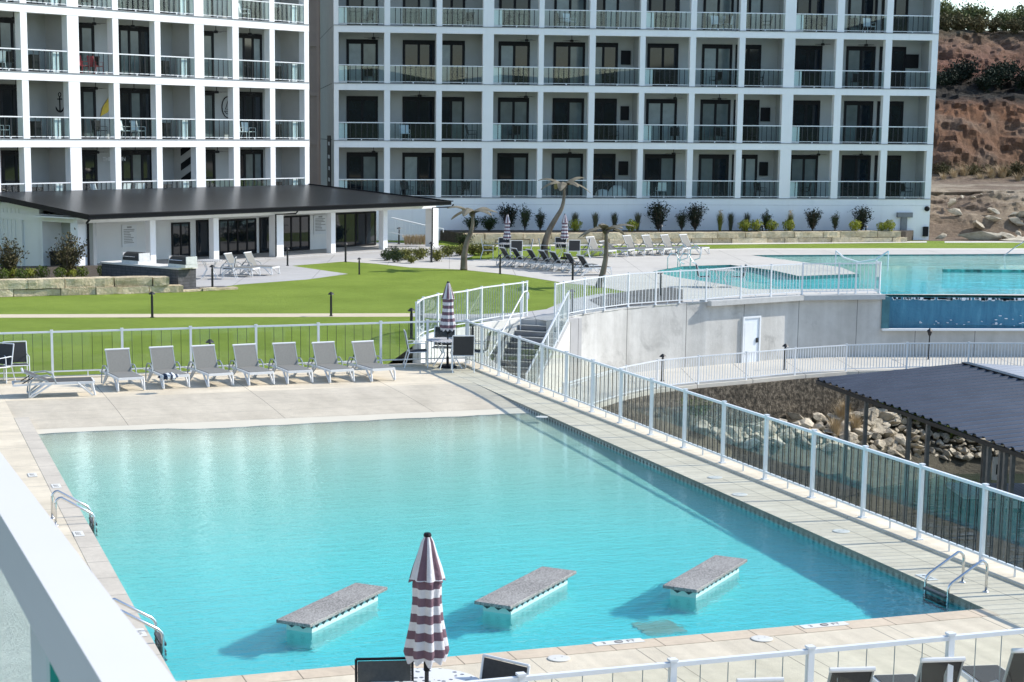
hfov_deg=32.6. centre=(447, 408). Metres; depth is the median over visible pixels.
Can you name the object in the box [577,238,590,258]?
patio chair
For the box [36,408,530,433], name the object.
pool floor
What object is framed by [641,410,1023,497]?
lake bank
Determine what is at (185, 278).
outdoor kitchen
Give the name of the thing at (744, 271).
patio chair
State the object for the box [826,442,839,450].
boulder
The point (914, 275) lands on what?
pool water
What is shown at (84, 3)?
sliding door
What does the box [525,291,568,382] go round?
stair railing
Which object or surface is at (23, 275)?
round shrub
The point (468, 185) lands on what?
patio chair
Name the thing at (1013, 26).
scrub bush
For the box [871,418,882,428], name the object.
boulder
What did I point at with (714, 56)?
sliding door
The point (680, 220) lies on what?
upright shrub
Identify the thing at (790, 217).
plumed grass
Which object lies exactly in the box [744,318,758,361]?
door leaf
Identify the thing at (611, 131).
patio chair
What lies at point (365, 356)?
sun lounger
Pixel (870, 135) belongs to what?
patio chair
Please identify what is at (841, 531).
skimmer lid
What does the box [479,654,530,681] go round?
patio chair
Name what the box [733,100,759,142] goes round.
sliding door
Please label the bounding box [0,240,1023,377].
lawn
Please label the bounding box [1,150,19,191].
sliding door
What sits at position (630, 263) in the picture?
terrace
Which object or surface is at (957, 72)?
dark scrub bush
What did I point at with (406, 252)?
shrub
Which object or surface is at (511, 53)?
sliding door
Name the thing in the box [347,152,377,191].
sliding door
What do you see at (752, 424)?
boulder
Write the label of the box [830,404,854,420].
dry grass tuft
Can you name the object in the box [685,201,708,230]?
bush
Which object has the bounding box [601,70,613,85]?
patio chair
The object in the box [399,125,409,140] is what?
patio chair
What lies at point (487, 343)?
patio chair
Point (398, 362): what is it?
ground
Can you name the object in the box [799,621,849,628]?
depth marker
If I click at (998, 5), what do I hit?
sky
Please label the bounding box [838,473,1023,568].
lake
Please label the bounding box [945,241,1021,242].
edging strip
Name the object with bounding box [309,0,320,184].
stair tower
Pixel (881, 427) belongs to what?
boulder
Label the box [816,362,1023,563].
boat shelter
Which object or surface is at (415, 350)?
patio chair
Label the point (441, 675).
patio table
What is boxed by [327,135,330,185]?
sign board
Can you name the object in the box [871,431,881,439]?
boulder
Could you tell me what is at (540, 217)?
upright shrub
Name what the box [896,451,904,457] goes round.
boulder
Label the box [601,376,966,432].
lake wall
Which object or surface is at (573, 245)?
patio chair
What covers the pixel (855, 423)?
dry grass tuft
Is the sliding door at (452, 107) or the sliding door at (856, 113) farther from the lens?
the sliding door at (856, 113)
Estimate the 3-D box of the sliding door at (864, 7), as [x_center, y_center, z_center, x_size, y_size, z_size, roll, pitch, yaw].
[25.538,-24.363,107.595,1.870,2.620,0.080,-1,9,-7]
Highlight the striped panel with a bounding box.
[181,147,190,187]
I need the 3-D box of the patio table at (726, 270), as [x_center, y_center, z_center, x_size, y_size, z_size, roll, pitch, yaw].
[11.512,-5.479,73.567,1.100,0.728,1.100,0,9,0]
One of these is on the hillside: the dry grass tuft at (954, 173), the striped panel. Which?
the dry grass tuft at (954, 173)
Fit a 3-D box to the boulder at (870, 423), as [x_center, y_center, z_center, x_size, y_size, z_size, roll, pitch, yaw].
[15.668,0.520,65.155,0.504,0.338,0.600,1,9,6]
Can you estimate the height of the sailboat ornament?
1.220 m
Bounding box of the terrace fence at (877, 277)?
[554,260,881,319]
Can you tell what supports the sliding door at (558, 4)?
in the hotel building at (824, 116)
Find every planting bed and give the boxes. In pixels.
[0,265,101,278]
[440,230,913,242]
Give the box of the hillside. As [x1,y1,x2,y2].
[912,29,1023,240]
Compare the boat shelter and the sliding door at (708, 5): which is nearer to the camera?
the boat shelter
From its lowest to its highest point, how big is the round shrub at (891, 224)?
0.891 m
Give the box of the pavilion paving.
[196,242,473,286]
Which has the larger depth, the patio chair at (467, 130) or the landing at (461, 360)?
the patio chair at (467, 130)
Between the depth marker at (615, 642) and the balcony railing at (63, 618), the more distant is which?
the depth marker at (615, 642)
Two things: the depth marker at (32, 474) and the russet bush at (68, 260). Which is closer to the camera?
the depth marker at (32, 474)
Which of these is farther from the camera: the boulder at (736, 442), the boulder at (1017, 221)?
the boulder at (1017, 221)
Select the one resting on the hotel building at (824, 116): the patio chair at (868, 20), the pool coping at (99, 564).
the patio chair at (868, 20)
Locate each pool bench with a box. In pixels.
[276,583,387,632]
[474,566,575,614]
[663,555,746,597]
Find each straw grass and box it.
[402,235,409,244]
[406,234,415,244]
[410,234,415,244]
[415,233,422,244]
[417,234,422,244]
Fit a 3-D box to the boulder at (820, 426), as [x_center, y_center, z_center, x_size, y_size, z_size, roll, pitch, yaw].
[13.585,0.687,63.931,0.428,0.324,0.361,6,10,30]
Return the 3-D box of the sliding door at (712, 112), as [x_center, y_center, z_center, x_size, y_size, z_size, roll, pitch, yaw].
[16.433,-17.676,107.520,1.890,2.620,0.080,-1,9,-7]
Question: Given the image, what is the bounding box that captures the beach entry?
[6,383,521,428]
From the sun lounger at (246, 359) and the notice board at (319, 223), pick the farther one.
the notice board at (319, 223)
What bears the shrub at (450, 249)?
on the lawn at (375, 288)
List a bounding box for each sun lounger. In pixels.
[12,368,95,397]
[100,348,144,391]
[143,346,189,388]
[184,344,233,386]
[214,252,260,276]
[226,343,274,385]
[238,251,279,274]
[266,342,312,383]
[304,341,354,382]
[343,340,395,381]
[490,247,531,266]
[502,247,544,267]
[517,248,553,268]
[528,250,570,269]
[539,251,582,271]
[554,252,598,272]
[567,254,611,275]
[582,236,616,257]
[599,241,634,256]
[615,235,653,255]
[637,235,671,255]
[654,234,690,254]
[675,234,709,254]
[736,677,783,681]
[827,666,875,681]
[872,656,965,681]
[961,648,1023,681]
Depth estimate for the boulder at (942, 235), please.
108.95 m
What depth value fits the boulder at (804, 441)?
62.88 m
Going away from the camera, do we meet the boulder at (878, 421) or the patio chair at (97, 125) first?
the boulder at (878, 421)
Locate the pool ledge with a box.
[942,269,1023,271]
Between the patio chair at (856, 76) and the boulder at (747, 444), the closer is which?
the boulder at (747, 444)
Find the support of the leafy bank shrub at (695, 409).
on the lake bank
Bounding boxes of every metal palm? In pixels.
[447,206,497,269]
[538,177,589,257]
[578,223,633,287]
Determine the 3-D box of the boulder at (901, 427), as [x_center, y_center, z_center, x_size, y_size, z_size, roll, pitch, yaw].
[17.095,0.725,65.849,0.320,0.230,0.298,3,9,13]
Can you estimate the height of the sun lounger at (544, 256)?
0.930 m
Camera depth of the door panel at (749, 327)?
67.90 m
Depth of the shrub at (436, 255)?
87.18 m
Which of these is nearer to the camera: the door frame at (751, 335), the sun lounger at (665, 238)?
the door frame at (751, 335)
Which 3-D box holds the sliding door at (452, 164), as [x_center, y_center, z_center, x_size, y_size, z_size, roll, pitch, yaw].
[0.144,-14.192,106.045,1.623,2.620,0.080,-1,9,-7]
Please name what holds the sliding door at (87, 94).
in the hotel building at (171, 75)
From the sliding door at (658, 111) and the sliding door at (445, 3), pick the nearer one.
the sliding door at (445, 3)
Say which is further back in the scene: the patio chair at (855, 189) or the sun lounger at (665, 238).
the patio chair at (855, 189)
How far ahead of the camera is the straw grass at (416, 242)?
100.37 m
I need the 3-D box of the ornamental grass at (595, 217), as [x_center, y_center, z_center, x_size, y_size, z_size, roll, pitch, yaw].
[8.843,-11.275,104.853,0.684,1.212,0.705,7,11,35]
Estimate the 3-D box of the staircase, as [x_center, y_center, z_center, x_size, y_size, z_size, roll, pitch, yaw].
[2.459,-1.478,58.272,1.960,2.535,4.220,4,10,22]
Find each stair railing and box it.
[392,217,443,238]
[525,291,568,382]
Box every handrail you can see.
[488,291,528,359]
[667,244,700,268]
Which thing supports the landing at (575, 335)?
on the walkway
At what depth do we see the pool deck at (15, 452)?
31.35 m
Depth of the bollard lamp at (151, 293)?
59.86 m
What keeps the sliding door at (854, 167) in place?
in the hotel building at (824, 116)
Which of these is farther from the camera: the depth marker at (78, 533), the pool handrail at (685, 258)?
the pool handrail at (685, 258)
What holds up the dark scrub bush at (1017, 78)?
on the hillside
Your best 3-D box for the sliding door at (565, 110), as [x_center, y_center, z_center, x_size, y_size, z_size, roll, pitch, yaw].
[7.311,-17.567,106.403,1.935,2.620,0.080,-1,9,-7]
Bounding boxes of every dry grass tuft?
[822,415,843,436]
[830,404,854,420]
[838,397,854,413]
[849,412,862,428]
[940,171,946,178]
[949,167,959,177]
[958,165,970,175]
[975,173,986,178]
[984,166,999,177]
[990,162,1010,177]
[1012,172,1022,180]
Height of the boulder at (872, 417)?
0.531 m
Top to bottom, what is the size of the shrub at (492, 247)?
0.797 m
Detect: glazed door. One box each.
[171,222,190,255]
[196,220,208,256]
[219,218,256,255]
[259,217,268,252]
[283,215,309,250]
[336,211,375,247]
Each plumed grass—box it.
[716,210,724,230]
[785,210,794,230]
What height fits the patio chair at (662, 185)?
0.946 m
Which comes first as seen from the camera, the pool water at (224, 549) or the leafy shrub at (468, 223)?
the pool water at (224, 549)
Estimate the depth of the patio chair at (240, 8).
95.25 m
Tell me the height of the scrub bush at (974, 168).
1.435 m
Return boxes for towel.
[158,372,178,379]
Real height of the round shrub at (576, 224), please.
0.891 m
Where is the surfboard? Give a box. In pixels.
[100,98,108,115]
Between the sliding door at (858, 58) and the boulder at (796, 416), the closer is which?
the boulder at (796, 416)
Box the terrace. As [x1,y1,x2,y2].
[294,249,1023,301]
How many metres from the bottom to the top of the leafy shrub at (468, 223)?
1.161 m
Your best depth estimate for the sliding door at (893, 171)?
109.40 m
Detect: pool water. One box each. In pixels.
[38,413,968,680]
[664,255,1023,293]
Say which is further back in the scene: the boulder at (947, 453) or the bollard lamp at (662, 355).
the boulder at (947, 453)
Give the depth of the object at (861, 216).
106.38 m
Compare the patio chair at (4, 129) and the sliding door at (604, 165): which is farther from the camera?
the sliding door at (604, 165)
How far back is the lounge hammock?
83.01 m
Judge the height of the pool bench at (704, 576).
0.960 m
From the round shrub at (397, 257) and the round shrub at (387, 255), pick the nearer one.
the round shrub at (397, 257)
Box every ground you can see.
[389,362,412,363]
[391,346,412,361]
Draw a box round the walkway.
[567,356,1023,406]
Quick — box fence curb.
[0,361,1023,587]
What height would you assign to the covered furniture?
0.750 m
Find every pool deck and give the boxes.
[0,366,472,400]
[0,391,89,568]
[277,613,1023,681]
[434,365,1023,614]
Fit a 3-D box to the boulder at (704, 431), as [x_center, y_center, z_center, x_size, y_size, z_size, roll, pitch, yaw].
[8.633,0.745,59.324,0.582,0.416,0.780,1,9,5]
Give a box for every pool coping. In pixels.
[14,417,174,679]
[176,608,998,681]
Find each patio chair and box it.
[0,51,5,69]
[0,51,14,70]
[0,125,9,133]
[0,342,15,380]
[2,120,8,137]
[2,341,29,383]
[78,0,91,6]
[79,55,88,72]
[84,56,99,72]
[87,56,102,72]
[90,184,100,189]
[91,120,107,138]
[120,120,129,138]
[123,183,130,188]
[130,121,145,138]
[135,183,144,188]
[222,256,237,278]
[238,3,250,19]
[241,122,255,138]
[355,657,413,681]
[362,10,373,22]
[364,67,374,80]
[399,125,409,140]
[400,181,412,193]
[402,330,427,367]
[431,326,455,362]
[451,335,474,372]
[454,69,466,83]
[457,181,470,196]
[462,12,474,26]
[464,125,475,140]
[465,330,491,367]
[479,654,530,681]
[480,239,492,258]
[498,237,509,254]
[505,12,516,26]
[509,126,520,140]
[510,240,522,257]
[512,69,524,84]
[538,238,550,257]
[551,126,564,141]
[555,237,566,251]
[556,13,562,27]
[562,13,575,27]
[568,240,580,252]
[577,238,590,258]
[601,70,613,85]
[607,126,617,139]
[655,182,666,197]
[662,71,673,83]
[670,127,679,138]
[694,264,710,286]
[709,72,722,86]
[710,15,723,29]
[713,127,725,142]
[719,15,731,29]
[731,264,747,285]
[749,127,758,142]
[752,182,763,197]
[761,16,772,30]
[800,183,811,197]
[815,17,826,31]
[848,18,859,31]
[850,73,861,87]
[851,183,862,197]
[862,18,875,31]
[862,128,873,143]
[899,183,911,197]
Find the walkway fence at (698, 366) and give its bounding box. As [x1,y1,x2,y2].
[562,342,1023,404]
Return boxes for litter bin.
[49,251,60,265]
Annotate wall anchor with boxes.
[56,92,63,112]
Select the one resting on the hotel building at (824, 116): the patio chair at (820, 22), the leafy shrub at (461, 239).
the patio chair at (820, 22)
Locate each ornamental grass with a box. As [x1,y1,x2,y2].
[570,212,578,230]
[591,212,600,230]
[610,212,617,230]
[634,213,641,230]
[726,213,734,230]
[743,212,751,221]
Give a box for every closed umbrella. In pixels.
[403,532,449,681]
[438,281,456,368]
[503,214,510,257]
[559,214,568,258]
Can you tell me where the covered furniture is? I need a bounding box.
[595,185,627,197]
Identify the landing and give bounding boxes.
[423,351,510,373]
[520,318,581,386]
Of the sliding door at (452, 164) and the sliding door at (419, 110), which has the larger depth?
the sliding door at (452, 164)
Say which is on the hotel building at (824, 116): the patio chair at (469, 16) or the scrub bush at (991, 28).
the patio chair at (469, 16)
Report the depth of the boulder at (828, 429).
63.91 m
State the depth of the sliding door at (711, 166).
108.00 m
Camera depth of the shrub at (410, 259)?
85.63 m
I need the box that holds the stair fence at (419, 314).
[415,280,527,342]
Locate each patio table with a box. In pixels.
[197,259,223,278]
[384,668,478,681]
[426,337,461,368]
[495,243,513,257]
[553,242,568,258]
[710,269,734,286]
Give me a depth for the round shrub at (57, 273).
71.95 m
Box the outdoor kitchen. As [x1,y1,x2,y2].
[100,260,197,289]
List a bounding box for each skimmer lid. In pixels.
[548,655,569,661]
[708,476,722,478]
[732,493,747,495]
[751,635,772,641]
[833,529,849,532]
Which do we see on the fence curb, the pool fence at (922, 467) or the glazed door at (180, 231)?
the pool fence at (922, 467)
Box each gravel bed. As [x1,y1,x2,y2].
[196,286,226,288]
[589,287,682,308]
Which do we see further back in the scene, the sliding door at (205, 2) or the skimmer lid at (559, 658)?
the sliding door at (205, 2)
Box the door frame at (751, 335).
[740,316,760,362]
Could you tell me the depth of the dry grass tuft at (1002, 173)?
133.75 m
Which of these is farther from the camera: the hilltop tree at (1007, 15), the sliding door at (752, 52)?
the hilltop tree at (1007, 15)
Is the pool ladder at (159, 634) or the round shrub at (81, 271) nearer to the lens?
the pool ladder at (159, 634)
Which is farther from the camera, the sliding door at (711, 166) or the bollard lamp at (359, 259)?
the sliding door at (711, 166)
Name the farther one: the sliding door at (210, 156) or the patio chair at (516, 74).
the patio chair at (516, 74)
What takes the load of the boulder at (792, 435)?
on the lake bank
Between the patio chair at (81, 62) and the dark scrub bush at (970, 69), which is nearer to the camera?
the patio chair at (81, 62)
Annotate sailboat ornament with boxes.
[222,96,227,117]
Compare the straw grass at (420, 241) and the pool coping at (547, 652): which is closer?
the pool coping at (547, 652)
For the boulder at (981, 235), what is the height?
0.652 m
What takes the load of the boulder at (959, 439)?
on the lake bank
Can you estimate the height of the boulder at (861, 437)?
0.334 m
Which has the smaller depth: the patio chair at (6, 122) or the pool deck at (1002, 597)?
the pool deck at (1002, 597)
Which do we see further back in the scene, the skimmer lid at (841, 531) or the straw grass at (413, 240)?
the straw grass at (413, 240)
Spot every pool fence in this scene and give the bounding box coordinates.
[0,319,466,378]
[457,628,1023,681]
[466,319,1023,576]
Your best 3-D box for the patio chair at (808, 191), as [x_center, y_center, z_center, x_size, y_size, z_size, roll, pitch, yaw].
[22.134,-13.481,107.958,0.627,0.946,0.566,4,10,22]
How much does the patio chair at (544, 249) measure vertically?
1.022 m
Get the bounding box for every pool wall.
[477,384,981,609]
[654,254,1023,297]
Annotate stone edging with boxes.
[183,286,237,291]
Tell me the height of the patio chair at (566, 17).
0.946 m
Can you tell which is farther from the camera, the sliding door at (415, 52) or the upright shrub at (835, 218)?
the upright shrub at (835, 218)
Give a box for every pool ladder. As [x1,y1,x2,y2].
[50,490,96,529]
[112,598,166,651]
[923,551,988,602]
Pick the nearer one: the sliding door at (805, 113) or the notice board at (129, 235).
the notice board at (129, 235)
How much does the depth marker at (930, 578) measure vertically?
0.007 m
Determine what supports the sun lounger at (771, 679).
on the pool deck at (907, 658)
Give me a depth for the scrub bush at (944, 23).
153.52 m
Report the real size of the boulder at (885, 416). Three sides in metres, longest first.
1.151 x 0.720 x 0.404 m
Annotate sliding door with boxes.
[0,17,15,70]
[0,84,17,137]
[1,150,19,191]
[78,0,93,7]
[78,22,94,73]
[80,87,96,138]
[82,150,97,189]
[118,0,148,11]
[118,25,149,75]
[120,88,150,138]
[121,150,151,188]
[203,0,213,16]
[204,31,213,77]
[205,91,214,138]
[205,150,215,186]
[238,0,261,20]
[239,33,261,79]
[239,92,262,138]
[240,150,262,185]
[346,0,377,24]
[346,39,377,82]
[347,96,377,139]
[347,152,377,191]
[402,97,434,140]
[402,153,433,194]
[403,0,434,25]
[403,40,434,83]
[441,153,463,194]
[442,0,464,25]
[442,41,464,83]
[442,97,463,140]
[497,153,527,196]
[498,41,529,84]
[498,97,528,140]
[499,0,530,26]
[551,153,582,196]
[552,98,583,141]
[553,42,584,84]
[554,0,585,27]
[593,154,615,196]
[594,98,616,141]
[595,43,617,85]
[596,0,618,28]
[644,154,675,195]
[646,99,676,141]
[647,43,678,85]
[649,0,679,29]
[698,154,728,195]
[699,99,730,142]
[701,44,732,86]
[703,0,733,29]
[731,155,757,195]
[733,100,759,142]
[734,45,761,86]
[736,0,762,30]
[790,155,817,195]
[792,100,820,142]
[794,45,822,87]
[797,0,824,31]
[840,155,870,197]
[842,101,873,143]
[845,46,875,87]
[847,0,877,32]
[873,155,900,197]
[876,101,903,143]
[878,47,905,88]
[881,0,908,32]
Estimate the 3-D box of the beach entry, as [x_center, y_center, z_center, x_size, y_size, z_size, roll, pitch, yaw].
[-4.032,-0.088,38.626,10.935,0.074,3.550,-3,9,-18]
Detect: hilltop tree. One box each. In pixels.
[940,0,965,18]
[958,0,994,29]
[990,7,1017,30]
[1010,6,1023,29]
[1013,1,1023,11]
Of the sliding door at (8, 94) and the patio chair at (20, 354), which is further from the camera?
the sliding door at (8, 94)
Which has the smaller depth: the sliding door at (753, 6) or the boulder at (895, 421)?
the boulder at (895, 421)
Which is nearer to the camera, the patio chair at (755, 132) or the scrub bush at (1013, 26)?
the patio chair at (755, 132)
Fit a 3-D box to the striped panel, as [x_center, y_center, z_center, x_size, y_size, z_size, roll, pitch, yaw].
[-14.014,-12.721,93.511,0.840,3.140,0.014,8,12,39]
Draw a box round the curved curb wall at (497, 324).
[413,317,525,362]
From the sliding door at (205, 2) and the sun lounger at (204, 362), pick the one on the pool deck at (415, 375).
the sun lounger at (204, 362)
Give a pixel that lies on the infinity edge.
(952, 314)
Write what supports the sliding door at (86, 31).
in the hotel building at (171, 75)
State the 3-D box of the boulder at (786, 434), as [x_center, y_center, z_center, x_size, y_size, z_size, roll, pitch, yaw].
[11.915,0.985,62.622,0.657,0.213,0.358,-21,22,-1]
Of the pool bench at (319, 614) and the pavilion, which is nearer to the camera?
the pool bench at (319, 614)
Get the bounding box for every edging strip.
[474,241,926,246]
[539,248,1023,258]
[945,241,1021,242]
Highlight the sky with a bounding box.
[940,0,1023,29]
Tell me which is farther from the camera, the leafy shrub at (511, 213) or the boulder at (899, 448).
the leafy shrub at (511, 213)
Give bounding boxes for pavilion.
[0,184,453,265]
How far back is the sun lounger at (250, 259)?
78.18 m
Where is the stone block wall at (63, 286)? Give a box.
[0,276,183,296]
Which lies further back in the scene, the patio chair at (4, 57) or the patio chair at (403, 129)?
the patio chair at (403, 129)
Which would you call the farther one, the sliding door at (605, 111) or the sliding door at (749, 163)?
the sliding door at (749, 163)
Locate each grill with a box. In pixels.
[122,251,150,263]
[168,255,197,267]
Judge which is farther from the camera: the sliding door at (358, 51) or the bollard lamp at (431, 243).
the sliding door at (358, 51)
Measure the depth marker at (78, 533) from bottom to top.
0.007 m
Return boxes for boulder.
[694,424,710,435]
[696,420,711,426]
[710,427,720,433]
[720,425,734,435]
[725,437,734,444]
[730,429,741,439]
[734,438,742,446]
[739,438,757,448]
[746,434,770,442]
[747,423,761,427]
[750,420,776,434]
[772,433,784,446]
[778,418,786,428]
[778,431,788,439]
[784,428,794,438]
[787,412,802,419]
[793,426,809,434]
[798,429,821,438]
[799,418,813,428]
[802,435,810,445]
[812,412,825,420]
[812,423,824,430]
[820,443,830,451]
[825,427,833,432]
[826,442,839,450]
[831,415,842,421]
[838,421,850,435]
[839,432,857,441]
[850,428,872,435]
[852,411,863,418]
[858,434,870,439]
[859,408,870,416]
[861,419,874,425]
[868,407,880,417]
[868,408,876,421]
[869,444,876,449]
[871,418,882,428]
[871,421,890,432]
[871,428,883,434]
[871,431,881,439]
[873,439,885,447]
[878,411,896,420]
[882,428,894,437]
[884,437,893,446]
[887,414,900,423]
[887,448,895,455]
[889,437,898,447]
[892,433,905,445]
[895,444,904,452]
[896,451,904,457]
[897,425,905,430]
[900,417,906,424]
[911,435,920,440]
[911,443,918,447]
[913,448,921,454]
[929,447,935,453]
[932,432,939,439]
[934,233,946,238]
[935,439,943,444]
[941,433,949,438]
[941,449,951,457]
[947,208,961,214]
[948,200,956,207]
[953,436,964,442]
[955,455,965,459]
[959,231,1001,239]
[960,447,969,454]
[963,452,973,460]
[972,220,984,229]
[975,452,980,457]
[985,215,1000,220]
[987,207,999,213]
[999,232,1015,238]
[1001,237,1023,241]
[1009,217,1023,225]
[1016,211,1023,216]
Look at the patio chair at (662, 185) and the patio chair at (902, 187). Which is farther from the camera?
the patio chair at (902, 187)
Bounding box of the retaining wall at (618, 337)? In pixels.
[546,293,1023,380]
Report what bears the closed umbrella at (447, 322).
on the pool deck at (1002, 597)
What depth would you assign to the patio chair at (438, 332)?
45.65 m
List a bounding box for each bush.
[0,237,29,278]
[46,227,86,276]
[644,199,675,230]
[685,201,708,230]
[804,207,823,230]
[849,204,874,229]
[933,162,952,174]
[936,69,957,86]
[937,62,973,84]
[939,10,960,31]
[946,9,972,29]
[948,55,982,82]
[964,162,984,174]
[965,12,993,33]
[971,71,998,92]
[979,62,1013,88]
[985,14,1005,32]
[986,56,1022,83]
[1000,167,1014,176]
[1004,17,1023,33]
[1005,66,1023,90]
[1007,159,1023,175]
[1018,14,1023,30]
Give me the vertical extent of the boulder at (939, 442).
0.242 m
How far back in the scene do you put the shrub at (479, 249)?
91.70 m
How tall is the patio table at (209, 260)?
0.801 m
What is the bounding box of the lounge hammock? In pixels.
[834,250,888,270]
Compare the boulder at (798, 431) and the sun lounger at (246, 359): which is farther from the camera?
the boulder at (798, 431)
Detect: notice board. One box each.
[121,224,136,246]
[313,214,325,233]
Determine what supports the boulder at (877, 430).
on the lake bank
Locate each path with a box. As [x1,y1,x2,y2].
[0,313,409,317]
[413,293,641,321]
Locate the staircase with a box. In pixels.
[493,319,569,392]
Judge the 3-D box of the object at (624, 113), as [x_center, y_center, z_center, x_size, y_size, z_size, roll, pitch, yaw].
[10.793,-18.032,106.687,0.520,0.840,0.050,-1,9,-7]
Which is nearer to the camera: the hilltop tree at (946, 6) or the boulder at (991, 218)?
the boulder at (991, 218)
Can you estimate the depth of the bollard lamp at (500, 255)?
79.63 m
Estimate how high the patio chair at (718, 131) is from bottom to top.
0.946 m
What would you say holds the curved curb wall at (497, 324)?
on the walkway
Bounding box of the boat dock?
[946,483,1023,509]
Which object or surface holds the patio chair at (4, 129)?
on the hotel building at (171, 75)
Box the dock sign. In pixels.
[991,457,997,479]
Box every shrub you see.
[0,268,9,278]
[7,267,18,278]
[13,268,26,278]
[25,267,36,277]
[34,265,49,277]
[53,267,65,276]
[66,269,77,276]
[75,266,88,276]
[96,265,101,275]
[380,248,392,260]
[390,249,404,261]
[392,246,417,259]
[402,254,418,262]
[412,246,429,259]
[424,248,447,260]
[433,243,459,256]
[448,243,470,255]
[454,232,474,244]
[463,216,480,229]
[467,241,481,254]
[471,243,496,254]
[478,212,497,230]
[482,241,497,254]
[496,202,518,226]
[519,202,532,230]
[534,208,546,229]
[568,218,582,230]
[626,218,638,230]
[674,209,688,230]
[677,395,715,417]
[737,219,750,231]
[750,219,763,230]
[759,209,773,229]
[765,219,778,230]
[782,219,794,230]
[830,211,838,229]
[848,219,861,230]
[876,221,886,230]
[884,219,895,230]
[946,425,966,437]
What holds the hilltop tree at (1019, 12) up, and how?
on the hillside
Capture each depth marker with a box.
[27,473,37,476]
[51,484,61,487]
[72,531,84,536]
[136,628,146,636]
[592,638,644,645]
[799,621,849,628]
[915,574,937,580]
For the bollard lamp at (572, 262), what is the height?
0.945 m
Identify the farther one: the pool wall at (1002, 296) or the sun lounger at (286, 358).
the pool wall at (1002, 296)
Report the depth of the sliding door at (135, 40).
91.14 m
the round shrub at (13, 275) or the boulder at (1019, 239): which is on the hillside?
the boulder at (1019, 239)
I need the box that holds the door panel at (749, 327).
[744,323,753,353]
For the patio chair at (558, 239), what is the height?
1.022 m
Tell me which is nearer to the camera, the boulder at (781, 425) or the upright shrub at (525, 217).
the boulder at (781, 425)
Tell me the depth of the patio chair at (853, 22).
106.63 m
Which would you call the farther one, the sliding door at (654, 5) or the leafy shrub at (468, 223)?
the sliding door at (654, 5)
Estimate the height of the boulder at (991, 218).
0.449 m
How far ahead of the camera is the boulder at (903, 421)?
65.94 m
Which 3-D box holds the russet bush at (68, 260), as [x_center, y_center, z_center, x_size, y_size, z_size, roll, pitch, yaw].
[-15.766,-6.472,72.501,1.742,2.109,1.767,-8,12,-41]
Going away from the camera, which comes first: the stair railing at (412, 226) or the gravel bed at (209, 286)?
the gravel bed at (209, 286)
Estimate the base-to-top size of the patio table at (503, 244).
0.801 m
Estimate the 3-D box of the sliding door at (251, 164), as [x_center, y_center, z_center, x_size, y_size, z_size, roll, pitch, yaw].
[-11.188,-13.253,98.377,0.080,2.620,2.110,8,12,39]
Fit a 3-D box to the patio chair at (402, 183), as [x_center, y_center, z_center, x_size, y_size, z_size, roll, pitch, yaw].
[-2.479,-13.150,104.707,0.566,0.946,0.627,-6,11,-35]
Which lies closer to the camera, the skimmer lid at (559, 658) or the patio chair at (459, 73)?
the skimmer lid at (559, 658)
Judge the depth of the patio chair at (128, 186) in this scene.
89.86 m
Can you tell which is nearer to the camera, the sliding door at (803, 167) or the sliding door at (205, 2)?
the sliding door at (205, 2)
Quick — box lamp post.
[927,328,932,359]
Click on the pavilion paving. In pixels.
(291, 272)
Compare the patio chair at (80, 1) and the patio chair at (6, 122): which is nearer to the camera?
the patio chair at (6, 122)
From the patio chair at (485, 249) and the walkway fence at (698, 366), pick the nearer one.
the walkway fence at (698, 366)
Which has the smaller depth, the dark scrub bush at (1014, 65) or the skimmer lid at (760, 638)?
the skimmer lid at (760, 638)
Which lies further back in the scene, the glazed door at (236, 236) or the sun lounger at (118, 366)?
the glazed door at (236, 236)
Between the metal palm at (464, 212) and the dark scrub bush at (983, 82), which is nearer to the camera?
the metal palm at (464, 212)
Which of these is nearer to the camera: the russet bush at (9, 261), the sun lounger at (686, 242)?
the russet bush at (9, 261)
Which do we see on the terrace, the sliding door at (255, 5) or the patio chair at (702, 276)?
the patio chair at (702, 276)
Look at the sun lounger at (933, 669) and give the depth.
17.05 m
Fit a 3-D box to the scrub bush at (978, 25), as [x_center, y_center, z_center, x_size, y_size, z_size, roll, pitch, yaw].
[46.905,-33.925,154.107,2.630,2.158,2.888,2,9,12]
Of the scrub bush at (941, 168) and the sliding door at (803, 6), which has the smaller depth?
the sliding door at (803, 6)
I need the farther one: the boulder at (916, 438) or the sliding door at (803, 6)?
the sliding door at (803, 6)
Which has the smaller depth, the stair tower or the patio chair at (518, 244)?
the patio chair at (518, 244)
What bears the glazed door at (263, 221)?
in the pavilion
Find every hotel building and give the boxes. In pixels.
[0,0,309,213]
[320,0,939,239]
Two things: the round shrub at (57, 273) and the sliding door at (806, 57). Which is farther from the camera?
the sliding door at (806, 57)
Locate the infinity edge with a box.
[881,295,1023,330]
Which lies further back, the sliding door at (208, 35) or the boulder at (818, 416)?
the sliding door at (208, 35)
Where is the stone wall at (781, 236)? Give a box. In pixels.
[463,230,906,244]
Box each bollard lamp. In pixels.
[149,291,154,317]
[210,265,214,286]
[328,292,333,315]
[343,242,347,261]
[358,258,360,274]
[408,308,414,338]
[429,242,433,261]
[469,324,475,334]
[498,254,502,273]
[569,289,574,313]
[570,261,574,282]
[657,272,662,294]
[659,354,665,380]
[782,344,788,369]
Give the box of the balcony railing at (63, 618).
[0,453,175,681]
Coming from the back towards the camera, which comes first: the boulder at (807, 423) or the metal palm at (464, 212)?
the metal palm at (464, 212)
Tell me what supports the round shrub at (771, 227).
on the planting bed at (448, 235)

